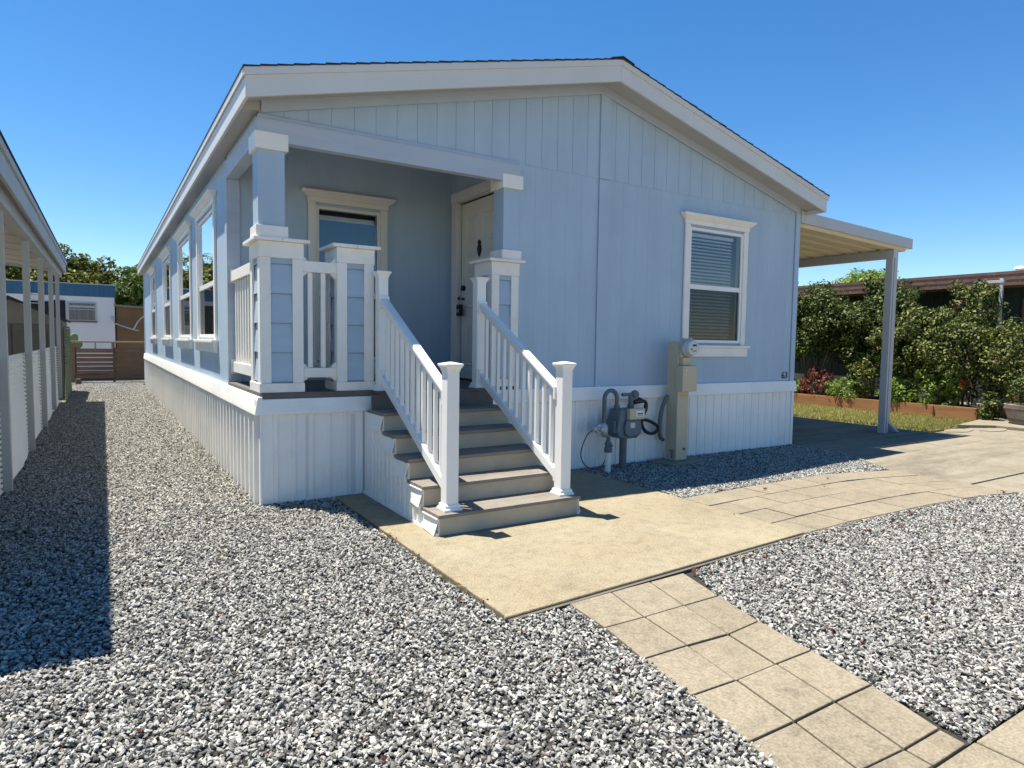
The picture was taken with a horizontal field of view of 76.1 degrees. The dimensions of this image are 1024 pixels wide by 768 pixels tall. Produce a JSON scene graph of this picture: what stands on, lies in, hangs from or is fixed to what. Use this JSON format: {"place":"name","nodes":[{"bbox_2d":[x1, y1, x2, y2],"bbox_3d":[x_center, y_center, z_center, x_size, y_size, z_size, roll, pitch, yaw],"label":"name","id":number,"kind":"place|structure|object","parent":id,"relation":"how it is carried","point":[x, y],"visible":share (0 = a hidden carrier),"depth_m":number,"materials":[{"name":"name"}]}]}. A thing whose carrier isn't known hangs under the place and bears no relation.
{"place":"outdoors","nodes":[
{"label":"outdoors","id":0,"kind":"place"},
{"bbox_2d":[6,295,70,400],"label":"garden shed","id":1,"kind":"structure","parent":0,"point":[15,325],"depth_m":14.43,"materials":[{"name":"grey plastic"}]},
{"bbox_2d":[7,323,11,355],"bbox_3d":[-11.273,-0.511,14.165,0.700,1.610,0.054,-1,4,-32],"label":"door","id":2,"kind":"structure","parent":1,"relation":"in","point":[8,325],"depth_m":14.30,"materials":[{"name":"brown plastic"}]},
{"bbox_2d":[12,324,51,395],"bbox_3d":[-10.650,-0.527,14.556,0.710,1.610,0.054,-1,4,-32],"label":"door","id":3,"kind":"structure","parent":1,"relation":"in","point":[18,329],"depth_m":14.44,"materials":[{"name":"brown plastic"}]},
{"bbox_2d":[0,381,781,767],"label":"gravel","id":4,"kind":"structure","parent":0,"point":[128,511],"depth_m":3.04,"materials":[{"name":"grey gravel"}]},
{"bbox_2d":[0,326,72,494],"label":"sheet fence","id":5,"kind":"object","parent":4,"relation":"on","point":[19,426],"visible":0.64,"depth_m":7.70,"materials":[{"name":"white metal"}]},
{"bbox_2d":[70,341,144,382],"bbox_3d":[-12.546,-0.679,20.400,2.020,1.312,0.150,-1,4,-32],"label":"wooden fence","id":6,"kind":"object","parent":4,"relation":"on","point":[106,363],"visible":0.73,"depth_m":20.15,"materials":[{"name":"brown wood"}]},
{"bbox_2d":[115,348,143,379],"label":"wooden gate","id":7,"kind":"structure","parent":6,"relation":"attached to","point":[131,355],"depth_m":20.65,"materials":[{"name":"brown wood"}]},
{"bbox_2d":[0,374,1023,744],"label":"ground","id":8,"kind":"structure","parent":0,"point":[394,430],"depth_m":21.74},
{"bbox_2d":[5,265,32,279],"bbox_3d":[-26.805,-4.596,34.794,6.141,6.813,5.246,-1,4,-32],"label":"tree","id":9,"kind":"object","parent":8,"relation":"on","point":[13,273],"visible":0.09,"depth_m":33.35,"materials":[{"name":"green plant"}]},
{"bbox_2d":[0,130,66,491],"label":"patio awning","id":10,"kind":"object","parent":8,"relation":"on","point":[28,241],"visible":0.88,"depth_m":7.92,"materials":[{"name":"paint"}]},
{"bbox_2d":[6,279,115,370],"bbox_3d":[-18.045,-1.985,23.199,6.800,3.100,5.130,-1,4,-32],"label":"trailer home","id":11,"kind":"object","parent":8,"relation":"on","point":[87,310],"visible":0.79,"depth_m":22.36,"materials":[{"name":"white metal"}]},
{"bbox_2d":[54,300,65,321],"bbox_3d":[-15.206,-2.018,22.006,0.320,1.600,0.038,-1,4,-32],"label":"side door","id":12,"kind":"structure","parent":11,"relation":"in","point":[62,302],"depth_m":21.99,"materials":[{"name":"grey"}]},
{"bbox_2d":[67,302,96,322],"bbox_3d":[-14.659,-2.447,22.302,0.860,0.685,0.069,-1,4,-32],"label":"window","id":13,"kind":"structure","parent":11,"relation":"in","point":[77,311],"depth_m":22.29,"materials":[{"name":"white glass"}]},
{"bbox_2d":[21,243,102,283],"bbox_3d":[-23.482,-4.265,34.493,4.779,6.278,4.630,-1,4,-32],"label":"tree","id":14,"kind":"object","parent":8,"relation":"on","point":[77,269],"visible":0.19,"depth_m":34.03,"materials":[{"name":"green plant"}]},
{"bbox_2d":[87,256,137,302],"bbox_3d":[-23.022,-4.240,36.960,3.588,5.930,4.317,-1,4,-32],"label":"tree","id":15,"kind":"object","parent":8,"relation":"on","point":[106,276],"visible":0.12,"depth_m":36.27,"materials":[{"name":"green plant"}]},
{"bbox_2d":[108,264,143,306],"bbox_3d":[-20.248,-3.839,35.298,3.354,5.425,3.240,-1,4,-32],"label":"tree","id":16,"kind":"object","parent":8,"relation":"on","point":[129,289],"visible":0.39,"depth_m":34.32,"materials":[{"name":"green plant"}]},
{"bbox_2d":[114,304,144,375],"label":"brown shed","id":17,"kind":"structure","parent":8,"relation":"on","point":[127,316],"depth_m":23.20,"materials":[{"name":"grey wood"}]},
{"bbox_2d":[137,56,829,505],"bbox_3d":[-3.459,-1.774,14.461,7.650,4.539,17.372,-1,4,-32],"label":"mobile home","id":18,"kind":"object","parent":8,"relation":"on","point":[617,222],"visible":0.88,"depth_m":7.32,"materials":[{"name":"blue"}]},
{"bbox_2d":[147,266,156,343],"bbox_3d":[-8.876,-1.916,16.197,0.161,1.833,1.768,-1,4,-32],"label":"window","id":19,"kind":"structure","parent":18,"relation":"in","point":[152,270],"depth_m":16.34,"materials":[{"name":"white plastic"}]},
{"bbox_2d":[158,247,172,345],"bbox_3d":[-6.797,-1.674,12.894,0.161,1.833,1.808,-1,4,-32],"label":"window","id":20,"kind":"structure","parent":18,"relation":"in","point":[166,267],"depth_m":12.99,"materials":[{"name":"white plastic"}]},
{"bbox_2d":[172,221,192,348],"bbox_3d":[-5.121,-1.479,10.234,0.161,1.833,1.908,-1,4,-32],"label":"window","id":21,"kind":"structure","parent":18,"relation":"in","point":[184,254],"depth_m":10.25,"materials":[{"name":"white plastic"}]},
{"bbox_2d":[190,189,217,352],"bbox_3d":[-3.824,-1.328,8.173,0.161,1.833,1.788,-1,4,-32],"label":"window","id":22,"kind":"structure","parent":18,"relation":"in","point":[206,260],"depth_m":8.16,"materials":[{"name":"white plastic"}]},
{"bbox_2d":[301,187,395,374],"bbox_3d":[-1.889,-1.129,7.538,1.078,2.053,0.226,-1,4,-32],"label":"window","id":23,"kind":"structure","parent":18,"relation":"in","point":[323,230],"depth_m":7.47,"materials":[{"name":"beige paint"}]},
{"bbox_2d":[450,180,493,380],"bbox_3d":[-0.410,-1.168,7.650,0.133,2.270,1.225,-1,4,-32],"label":"door","id":24,"kind":"structure","parent":18,"relation":"in","point":[472,222],"depth_m":7.90,"materials":[{"name":"beige paint"}]},
{"bbox_2d":[681,211,756,356],"bbox_3d":[2.616,-1.243,8.466,1.338,1.773,0.216,-1,4,-32],"label":"window","id":25,"kind":"structure","parent":18,"relation":"in","point":[740,290],"depth_m":8.52,"materials":[{"name":"white plastic"}]},
{"bbox_2d":[508,493,1014,623],"bbox_3d":[2.456,1.183,5.018,5.950,0.076,0.250,-1,4,-32],"label":"slab edging","id":26,"kind":"object","parent":8,"relation":"on","point":[650,580],"visible":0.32,"depth_m":4.08,"materials":[{"name":"beige concrete"}]},
{"bbox_2d":[831,268,900,283],"bbox_3d":[18.113,-3.217,33.593,3.066,5.531,3.352,3,4,34],"label":"tree","id":27,"kind":"object","parent":8,"relation":"on","point":[860,277],"visible":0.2,"depth_m":33.13,"materials":[{"name":"green plant"}]},
{"bbox_2d":[0,0,1023,285],"label":"sky","id":28,"kind":"structure","parent":0,"point":[908,114],"materials":[{"name":"blue"}]},
{"bbox_2d":[335,469,802,623],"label":"front slab","id":29,"kind":"structure","parent":0,"point":[613,534],"depth_m":4.62,"materials":[{"name":"beige concrete"}]},
{"bbox_2d":[363,270,580,536],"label":"front steps","id":30,"kind":"structure","parent":29,"relation":"on","point":[436,445],"depth_m":5.49,"materials":[{"name":"grey wood"}]},
{"bbox_2d":[580,444,888,497],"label":"gravel","id":31,"kind":"structure","parent":0,"point":[715,472],"depth_m":7.47,"materials":[{"name":"grey gravel"}]},
{"bbox_2d":[604,437,612,471],"bbox_3d":[1.070,0.807,7.259,0.094,0.440,0.106,-1,4,-32],"label":"water riser","id":32,"kind":"object","parent":31,"relation":"on","point":[608,447],"visible":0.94,"depth_m":7.24,"materials":[{"name":"white plastic"}]},
{"bbox_2d":[592,388,644,468],"bbox_3d":[1.189,0.535,7.364,0.674,0.974,0.268,-1,4,-32],"label":"gas meter","id":33,"kind":"object","parent":31,"relation":"on","point":[623,424],"visible":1,"depth_m":7.34,"materials":[{"name":"metal"}]},
{"bbox_2d":[633,397,659,434],"bbox_3d":[1.552,0.384,7.753,0.538,0.465,0.098,-2,5,-39],"label":"flexible hose","id":34,"kind":"object","parent":33,"relation":"attached to","point":[638,400],"visible":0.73,"depth_m":7.75,"materials":[{"name":"black rubber"}]},
{"bbox_2d":[648,456,705,467],"bbox_3d":[2.002,0.957,7.929,0.674,0.082,0.370,-2,5,-39],"label":"concrete pad","id":35,"kind":"object","parent":31,"relation":"on","point":[673,463],"visible":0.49,"depth_m":7.80,"materials":[{"name":"grey concrete"}]},
{"bbox_2d":[657,338,698,460],"bbox_3d":[1.987,0.185,7.850,0.316,1.470,0.392,-1,4,-32],"label":"meter pedestal","id":36,"kind":"object","parent":35,"relation":"on","point":[681,378],"visible":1,"depth_m":7.83,"materials":[{"name":"beige metal"}]},
{"bbox_2d":[571,572,969,748],"bbox_3d":[1.089,1.292,3.076,1.015,0.057,1.940,-1,4,-24],"label":"path bed","id":37,"kind":"object","parent":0,"point":[694,577],"visible":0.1,"depth_m":2.52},
{"bbox_2d":[570,593,642,628],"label":"paver","id":38,"kind":"object","parent":37,"relation":"on","point":[606,610],"visible":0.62,"depth_m":3.49,"materials":[{"name":"concrete"}]},
{"bbox_2d":[606,618,685,658],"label":"paver","id":39,"kind":"object","parent":37,"relation":"on","point":[642,638],"visible":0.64,"depth_m":3.16,"materials":[{"name":"concrete"}]},
{"bbox_2d":[612,582,682,617],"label":"paver","id":40,"kind":"object","parent":37,"relation":"on","point":[645,600],"visible":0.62,"depth_m":3.65,"materials":[{"name":"concrete"}]},
{"bbox_2d":[651,573,716,605],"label":"paver","id":41,"kind":"object","parent":37,"relation":"on","point":[683,589],"visible":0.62,"depth_m":3.81,"materials":[{"name":"concrete"}]},
{"bbox_2d":[646,606,726,646],"bbox_3d":[0.886,1.254,3.338,0.286,0.065,0.382,-1,4,-24],"label":"paver","id":42,"kind":"object","parent":37,"relation":"on","point":[686,626],"visible":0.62,"depth_m":3.30,"materials":[{"name":"concrete"}]},
{"bbox_2d":[645,646,734,695],"bbox_3d":[0.779,1.282,2.879,0.268,0.063,0.350,-1,4,-24],"label":"paver","id":43,"kind":"object","parent":37,"relation":"on","point":[693,671],"visible":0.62,"depth_m":2.85,"materials":[{"name":"concrete"}]},
{"bbox_2d":[686,596,757,635],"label":"paver","id":44,"kind":"object","parent":37,"relation":"on","point":[725,616],"visible":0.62,"depth_m":3.46,"materials":[{"name":"concrete"}]},
{"bbox_2d":[689,636,773,681],"bbox_3d":[1.011,1.279,3.008,0.258,0.059,0.358,-1,4,-22],"label":"paver","id":45,"kind":"object","parent":37,"relation":"on","point":[735,660],"visible":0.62,"depth_m":2.99,"materials":[{"name":"concrete"}]},
{"bbox_2d":[693,681,792,742],"bbox_3d":[0.902,1.304,2.569,0.252,0.063,0.356,-1,4,-21],"label":"paver","id":46,"kind":"object","parent":37,"relation":"on","point":[749,715],"visible":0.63,"depth_m":2.54,"materials":[{"name":"concrete"}]},
{"bbox_2d":[730,622,809,664],"bbox_3d":[1.232,1.271,3.161,0.250,0.063,0.380,-1,4,-21],"label":"paver","id":47,"kind":"object","parent":37,"relation":"on","point":[773,646],"visible":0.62,"depth_m":3.13,"materials":[{"name":"concrete"}]},
{"bbox_2d":[738,665,832,723],"bbox_3d":[1.129,1.297,2.709,0.319,0.065,0.311,-1,4,-32],"label":"paver","id":48,"kind":"object","parent":37,"relation":"on","point":[793,698],"visible":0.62,"depth_m":2.68,"materials":[{"name":"concrete"}]},
{"bbox_2d":[751,723,853,767],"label":"paver","id":49,"kind":"object","parent":37,"relation":"on","point":[794,745],"visible":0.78,"depth_m":2.31,"materials":[{"name":"concrete"}]},
{"bbox_2d":[778,651,869,703],"bbox_3d":[1.352,1.292,2.849,0.250,0.064,0.361,-1,4,-21],"label":"paver","id":50,"kind":"object","parent":37,"relation":"on","point":[835,683],"visible":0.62,"depth_m":2.82,"materials":[{"name":"concrete"}]},
{"bbox_2d":[797,703,901,767],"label":"paver","id":51,"kind":"object","parent":37,"relation":"on","point":[847,736],"visible":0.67,"depth_m":2.39,"materials":[{"name":"concrete"}]},
{"bbox_2d":[837,686,937,751],"bbox_3d":[1.458,1.313,2.545,0.246,0.063,0.371,0,4,-17],"label":"paver","id":52,"kind":"object","parent":37,"relation":"on","point":[903,727],"visible":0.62,"depth_m":2.52,"materials":[{"name":"concrete"}]},
{"bbox_2d":[869,751,930,767],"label":"paver","id":53,"kind":"object","parent":37,"relation":"on","point":[903,759],"visible":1,"depth_m":2.25,"materials":[{"name":"concrete"}]},
{"bbox_2d":[907,731,964,767],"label":"paver","id":54,"kind":"object","parent":37,"relation":"on","point":[937,749],"visible":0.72,"depth_m":2.33,"materials":[{"name":"concrete"}]},
{"bbox_2d":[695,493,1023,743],"label":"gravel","id":55,"kind":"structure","parent":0,"point":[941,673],"depth_m":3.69,"materials":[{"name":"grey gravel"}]},
{"bbox_2d":[96,468,1023,760],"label":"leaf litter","id":56,"kind":"object","parent":55,"relation":"on","point":[384,758],"visible":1,"depth_m":4.08,"materials":[{"name":"brown plant"}]},
{"bbox_2d":[793,402,974,432],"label":"lawn","id":57,"kind":"structure","parent":0,"point":[938,430],"depth_m":12.67,"materials":[{"name":"plant"}]},
{"bbox_2d":[794,391,1006,419],"bbox_3d":[8.517,0.419,16.322,2.335,0.315,6.380,-1,4,-32],"label":"raised bed","id":58,"kind":"object","parent":57,"relation":"on","point":[964,411],"visible":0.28,"depth_m":14.37,"materials":[{"name":"orange wood"}]},
{"bbox_2d":[799,365,841,396],"bbox_3d":[7.576,-0.015,16.197,0.650,0.902,1.142,-1,4,-32],"label":"plant","id":59,"kind":"object","parent":58,"relation":"on","point":[807,380],"visible":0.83,"depth_m":16.18,"materials":[{"name":"red plant"}]},
{"bbox_2d":[795,279,860,394],"bbox_3d":[7.927,-1.168,16.938,2.050,3.044,2.486,-1,4,-32],"label":"hedge shrub","id":60,"kind":"object","parent":58,"relation":"on","point":[824,327],"visible":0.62,"depth_m":16.46,"materials":[{"name":"green plant"}]},
{"bbox_2d":[824,377,865,400],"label":"plant","id":61,"kind":"object","parent":58,"relation":"on","point":[830,391],"visible":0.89,"depth_m":15.49,"materials":[{"name":"green plant"}]},
{"bbox_2d":[845,358,879,398],"bbox_3d":[8.249,-0.116,15.378,0.741,1.010,0.705,-1,4,-32],"label":"plant","id":62,"kind":"object","parent":58,"relation":"on","point":[856,370],"visible":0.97,"depth_m":15.26,"materials":[{"name":"green plant"}]},
{"bbox_2d":[837,275,929,399],"bbox_3d":[8.984,-1.097,15.745,2.013,3.087,2.138,-1,4,-32],"label":"hedge shrub","id":63,"kind":"object","parent":58,"relation":"on","point":[863,317],"visible":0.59,"depth_m":15.57,"materials":[{"name":"green plant"}]},
{"bbox_2d":[875,376,920,402],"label":"plant","id":64,"kind":"object","parent":58,"relation":"on","point":[901,390],"visible":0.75,"depth_m":14.36,"materials":[{"name":"green plant"}]},
{"bbox_2d":[865,301,951,401],"bbox_3d":[8.988,-0.688,14.851,1.757,2.385,1.602,3,4,27],"label":"hedge shrub","id":65,"kind":"object","parent":58,"relation":"on","point":[916,316],"visible":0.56,"depth_m":14.46,"materials":[{"name":"green plant"}]},
{"bbox_2d":[914,362,967,406],"bbox_3d":[9.073,0.089,13.843,0.826,1.113,0.926,1,4,-3],"label":"plant","id":66,"kind":"object","parent":58,"relation":"on","point":[954,390],"visible":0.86,"depth_m":13.73,"materials":[{"name":"green plant"}]},
{"bbox_2d":[902,302,1017,404],"bbox_3d":[9.521,-0.583,13.968,1.831,2.305,2.090,-1,4,-32],"label":"rose bush","id":67,"kind":"object","parent":58,"relation":"on","point":[975,332],"visible":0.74,"depth_m":13.72,"materials":[{"name":"green plant"}]},
{"bbox_2d":[939,279,1010,404],"bbox_3d":[10.111,-0.889,14.397,0.986,2.864,1.280,-1,4,-32],"label":"climbing rose","id":68,"kind":"object","parent":58,"relation":"on","point":[967,296],"visible":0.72,"depth_m":14.23,"materials":[{"name":"green plant"}]},
{"bbox_2d":[972,278,1004,404],"bbox_3d":[10.428,-0.781,14.335,0.080,3.019,0.480,-1,4,-32],"label":"trellis frame","id":69,"kind":"object","parent":58,"relation":"on","point":[1001,281],"visible":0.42,"depth_m":14.12,"materials":[{"name":"white metal"}]},
{"bbox_2d":[792,416,1023,493],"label":"driveway","id":70,"kind":"structure","parent":0,"point":[975,456],"depth_m":9.31,"materials":[{"name":"concrete"}]},
{"bbox_2d":[799,211,912,432],"bbox_3d":[1.649,-1.246,16.108,3.040,3.365,14.028,-1,4,-32],"label":"carport awning","id":71,"kind":"object","parent":70,"relation":"on","point":[826,241],"visible":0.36,"depth_m":10.87,"materials":[{"name":"white metal"}]},
{"bbox_2d":[794,266,1023,404],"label":"neighbour house","id":72,"kind":"structure","parent":0,"point":[938,295],"depth_m":15.81,"materials":[{"name":"brown"}]},
{"bbox_2d":[937,710,1023,767],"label":"sidewalk","id":73,"kind":"structure","parent":0,"point":[1001,746],"depth_m":2.33,"materials":[{"name":"concrete"}]},
{"bbox_2d":[958,416,1023,430],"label":"side path","id":74,"kind":"structure","parent":0,"point":[1003,422],"depth_m":11.92,"materials":[{"name":"concrete"}]},
{"bbox_2d":[974,390,1002,420],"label":"plant","id":75,"kind":"object","parent":74,"relation":"on","point":[991,413],"visible":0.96,"depth_m":12.73,"materials":[{"name":"green plant"}]},
{"bbox_2d":[972,314,1023,402],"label":"rose bush","id":76,"kind":"object","parent":74,"relation":"on","point":[1007,337],"visible":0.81,"depth_m":12.87,"materials":[{"name":"green plant"}]},
{"bbox_2d":[1003,403,1023,424],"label":"half barrel","id":77,"kind":"object","parent":74,"relation":"on","point":[1014,412],"visible":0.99,"depth_m":12.04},
{"bbox_2d":[1004,375,1023,403],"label":"barrel plant","id":78,"kind":"object","parent":77,"relation":"on","point":[1017,385],"visible":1,"depth_m":12.16,"materials":[{"name":"green plant"}]},
{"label":"walkway bed","id":79,"kind":"structure","parent":0,"visible":0},
{"bbox_2d":[683,493,738,505],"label":"paver","id":80,"kind":"object","parent":79,"relation":"on","point":[710,499],"visible":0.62,"depth_m":6.04,"materials":[{"name":"concrete"}]},
{"bbox_2d":[711,503,754,513],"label":"paver","id":81,"kind":"object","parent":79,"relation":"on","point":[733,508],"visible":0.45,"depth_m":5.73,"materials":[{"name":"concrete"}]},
{"bbox_2d":[716,488,766,499],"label":"paver","id":82,"kind":"object","parent":79,"relation":"on","point":[740,493],"visible":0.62,"depth_m":6.31,"materials":[{"name":"concrete"}]},
{"bbox_2d":[728,497,784,510],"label":"paver","id":83,"kind":"object","parent":79,"relation":"on","point":[756,503],"visible":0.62,"depth_m":5.92,"materials":[{"name":"concrete"}]},
{"bbox_2d":[740,509,795,523],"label":"paver","id":84,"kind":"object","parent":79,"relation":"on","point":[768,516],"visible":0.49,"depth_m":5.50,"materials":[{"name":"concrete"}]},
{"bbox_2d":[743,483,794,493],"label":"paver","id":85,"kind":"object","parent":79,"relation":"on","point":[772,488],"visible":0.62,"depth_m":6.55,"materials":[{"name":"concrete"}]},
{"bbox_2d":[758,491,814,503],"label":"paver","id":86,"kind":"object","parent":79,"relation":"on","point":[785,497],"visible":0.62,"depth_m":6.17,"materials":[{"name":"concrete"}]},
{"bbox_2d":[772,521,817,533],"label":"paver","id":87,"kind":"object","parent":79,"relation":"on","point":[797,527],"visible":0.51,"depth_m":5.18,"materials":[{"name":"concrete"}]},
{"bbox_2d":[766,502,826,516],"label":"paver","id":88,"kind":"object","parent":79,"relation":"on","point":[796,509],"visible":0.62,"depth_m":5.72,"materials":[{"name":"concrete"}]},
{"bbox_2d":[772,479,823,488],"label":"paver","id":89,"kind":"object","parent":79,"relation":"on","point":[797,483],"visible":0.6,"depth_m":6.79,"materials":[{"name":"concrete"}]},
{"bbox_2d":[788,486,842,497],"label":"paver","id":90,"kind":"object","parent":79,"relation":"on","point":[814,491],"visible":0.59,"depth_m":6.42,"materials":[{"name":"concrete"}]},
{"bbox_2d":[785,513,847,529],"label":"paver","id":91,"kind":"object","parent":79,"relation":"on","point":[816,521],"visible":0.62,"depth_m":5.35,"materials":[{"name":"concrete"}]},
{"bbox_2d":[798,475,848,484],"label":"paver","id":92,"kind":"object","parent":79,"relation":"on","point":[823,479],"visible":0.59,"depth_m":7.01,"materials":[{"name":"concrete"}]},
{"bbox_2d":[797,496,857,509],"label":"paver","id":93,"kind":"object","parent":79,"relation":"on","point":[827,503],"visible":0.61,"depth_m":5.98,"materials":[{"name":"concrete"}]},
{"bbox_2d":[815,482,868,492],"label":"paver","id":94,"kind":"object","parent":79,"relation":"on","point":[843,487],"visible":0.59,"depth_m":6.66,"materials":[{"name":"concrete"}]},
{"bbox_2d":[816,507,879,521],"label":"paver","id":95,"kind":"object","parent":79,"relation":"on","point":[848,514],"visible":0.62,"depth_m":5.59,"materials":[{"name":"concrete"}]},
{"bbox_2d":[823,472,880,480],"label":"paver","id":96,"kind":"object","parent":79,"relation":"on","point":[852,476],"visible":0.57,"depth_m":7.21,"materials":[{"name":"concrete"}]},
{"bbox_2d":[828,491,885,503],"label":"paver","id":97,"kind":"object","parent":79,"relation":"on","point":[857,497],"visible":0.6,"depth_m":6.21,"materials":[{"name":"concrete"}]},
{"bbox_2d":[844,479,900,487],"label":"paver","id":98,"kind":"object","parent":79,"relation":"on","point":[871,483],"visible":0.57,"depth_m":6.88,"materials":[{"name":"concrete"}]},
{"bbox_2d":[846,501,907,514],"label":"paver","id":99,"kind":"object","parent":79,"relation":"on","point":[877,508],"visible":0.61,"depth_m":5.83,"materials":[{"name":"concrete"}]},
{"bbox_2d":[857,486,913,497],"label":"paver","id":100,"kind":"object","parent":79,"relation":"on","point":[886,492],"visible":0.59,"depth_m":6.44,"materials":[{"name":"concrete"}]},
{"bbox_2d":[855,470,917,477],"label":"paver","id":101,"kind":"object","parent":79,"relation":"on","point":[886,473],"visible":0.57,"depth_m":7.38,"materials":[{"name":"concrete"}]},
{"bbox_2d":[872,476,931,483],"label":"paver","id":102,"kind":"object","parent":79,"relation":"on","point":[902,480],"visible":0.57,"depth_m":7.04,"materials":[{"name":"concrete"}]},
{"bbox_2d":[875,496,935,508],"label":"paver","id":103,"kind":"object","parent":79,"relation":"on","point":[905,502],"visible":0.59,"depth_m":6.04,"materials":[{"name":"concrete"}]},
{"bbox_2d":[882,483,943,493],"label":"paver","id":104,"kind":"object","parent":79,"relation":"on","point":[914,488],"visible":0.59,"depth_m":6.66,"materials":[{"name":"concrete"}]},
{"bbox_2d":[904,476,948,481],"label":"paver","id":105,"kind":"object","parent":79,"relation":"on","point":[927,478],"visible":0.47,"depth_m":7.16,"materials":[{"name":"concrete"}]},
{"bbox_2d":[903,492,962,503],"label":"paver","id":106,"kind":"object","parent":79,"relation":"on","point":[936,498],"visible":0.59,"depth_m":6.26,"materials":[{"name":"concrete"}]},
{"bbox_2d":[929,488,992,498],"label":"paver","id":107,"kind":"object","parent":79,"relation":"on","point":[960,493],"visible":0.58,"depth_m":6.45,"materials":[{"name":"concrete"}]},
{"bbox_2d":[961,486,1018,494],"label":"paver","id":108,"kind":"object","parent":79,"relation":"on","point":[989,490],"visible":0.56,"depth_m":6.60,"materials":[{"name":"concrete"}]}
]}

